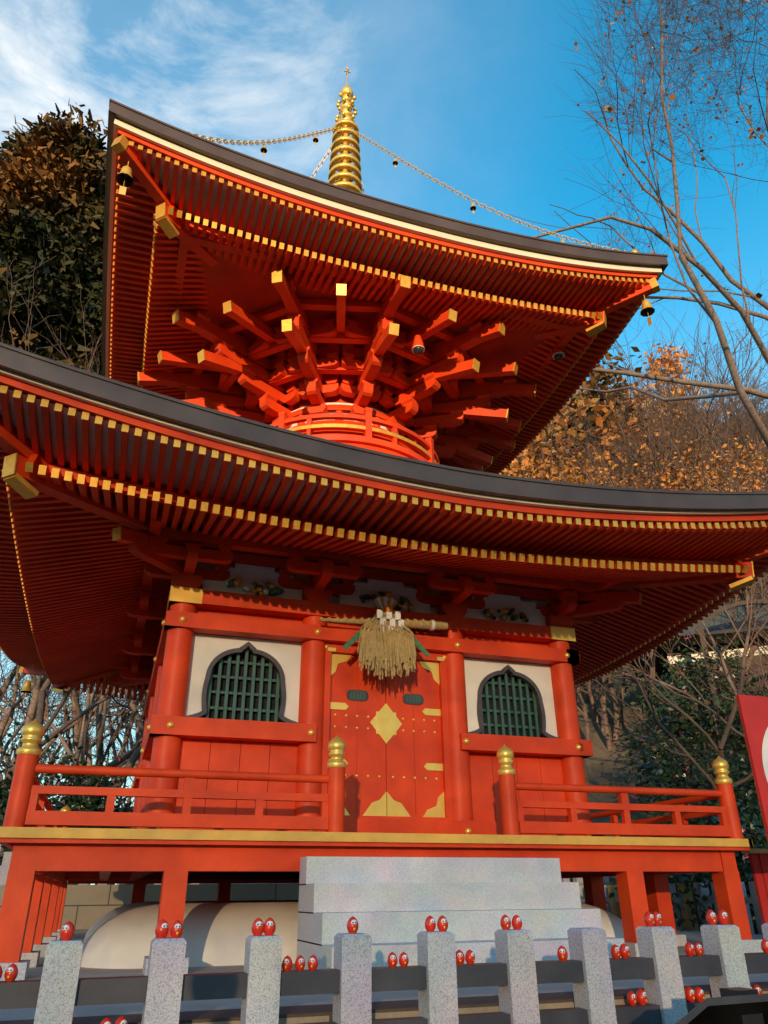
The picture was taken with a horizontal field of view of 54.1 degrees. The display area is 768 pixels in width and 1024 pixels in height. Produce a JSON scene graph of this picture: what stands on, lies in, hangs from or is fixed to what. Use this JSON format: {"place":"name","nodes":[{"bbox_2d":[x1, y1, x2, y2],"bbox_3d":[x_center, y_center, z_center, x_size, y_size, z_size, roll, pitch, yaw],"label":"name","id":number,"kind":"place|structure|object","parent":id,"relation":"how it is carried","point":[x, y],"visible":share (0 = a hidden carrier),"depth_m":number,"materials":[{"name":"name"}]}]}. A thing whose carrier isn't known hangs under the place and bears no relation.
{"place":"outdoors","nodes":[
{"label":"outdoors","id":0,"kind":"place"},
{"bbox_2d":[0,0,767,884],"label":"sky","id":1,"kind":"structure","parent":0,"point":[463,92],"materials":[{"name":"blue"}]},
{"bbox_2d":[187,412,767,933],"bbox_3d":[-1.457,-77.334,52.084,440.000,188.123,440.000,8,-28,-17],"label":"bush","id":2,"kind":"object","parent":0,"point":[615,770],"depth_m":23.72,"materials":[{"name":"plant"}]},
{"bbox_2d":[0,102,107,374],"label":"cedar tree","id":3,"kind":"object","parent":2,"relation":"on","point":[52,188],"visible":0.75,"depth_m":27.75,"materials":[{"name":"green plant"}]},
{"bbox_2d":[0,923,767,1023],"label":"stone fence","id":4,"kind":"object","parent":2,"relation":"on","point":[436,977],"visible":0.94,"depth_m":4.09,"materials":[{"name":"white stone"}]},
{"bbox_2d":[0,909,767,1023],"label":"daruma dolls","id":5,"kind":"object","parent":4,"relation":"on","point":[259,928],"visible":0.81,"depth_m":4.25,"materials":[{"name":"red ceramic"}]},
{"bbox_2d":[0,257,767,884],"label":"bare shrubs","id":6,"kind":"object","parent":2,"relation":"on","point":[94,705],"visible":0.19,"depth_m":29.13,"materials":[{"name":"brown plant"}]},
{"bbox_2d":[0,852,767,1023],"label":"stone platform","id":7,"kind":"structure","parent":2,"relation":"on","point":[86,906],"depth_m":4.87,"materials":[{"name":"white stone"}]},
{"bbox_2d":[80,900,624,968],"bbox_3d":[-0.748,5.448,10.014,6.100,0.500,6.100,8,-28,-17],"label":"white dome base","id":8,"kind":"object","parent":7,"relation":"on","point":[216,933],"visible":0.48,"depth_m":7.07,"materials":[{"name":"white paint"}]},
{"bbox_2d":[0,67,767,980],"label":"pagoda","id":9,"kind":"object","parent":7,"relation":"on","point":[320,581],"visible":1,"depth_m":8.92,"materials":[{"name":"red paint"}]},
{"bbox_2d":[579,881,762,934],"bbox_3d":[-0.773,5.527,10.058,13.160,1.000,12.760,8,-28,-17],"label":"side fence","id":10,"kind":"object","parent":7,"relation":"on","point":[614,908],"visible":0.09,"depth_m":12.53,"materials":[{"name":"stone"}]},
{"bbox_2d":[736,694,767,841],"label":"banner","id":11,"kind":"object","parent":7,"relation":"on","point":[753,711],"visible":1,"depth_m":8.66,"materials":[{"name":"red fabric"}]},
{"bbox_2d":[741,849,767,923],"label":"stall curtain","id":12,"kind":"object","parent":7,"relation":"on","point":[758,858],"visible":0.88,"depth_m":9.11,"materials":[{"name":"red fabric"}]},
{"bbox_2d":[0,636,767,933],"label":"camellia bushes","id":13,"kind":"object","parent":2,"relation":"on","point":[756,825],"visible":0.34,"depth_m":17.72,"materials":[{"name":"green plant"}]},
{"bbox_2d":[500,342,767,599],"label":"hillside trees","id":14,"kind":"object","parent":2,"relation":"on","point":[593,382],"visible":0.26,"depth_m":43.47,"materials":[{"name":"orange plant"}]},
{"bbox_2d":[508,0,767,447],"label":"bare tree","id":15,"kind":"object","parent":2,"relation":"on","point":[737,387],"visible":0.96,"depth_m":25.24,"materials":[{"name":"brown plant"}]},
{"bbox_2d":[629,599,767,732],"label":"building","id":16,"kind":"structure","parent":2,"relation":"on","point":[701,629],"depth_m":22.90,"materials":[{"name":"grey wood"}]},
{"bbox_2d":[675,987,767,1023],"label":"black canopy","id":17,"kind":"object","parent":2,"relation":"on","point":[736,1005],"visible":1,"depth_m":3.43,"materials":[{"name":"metal"}]}
]}

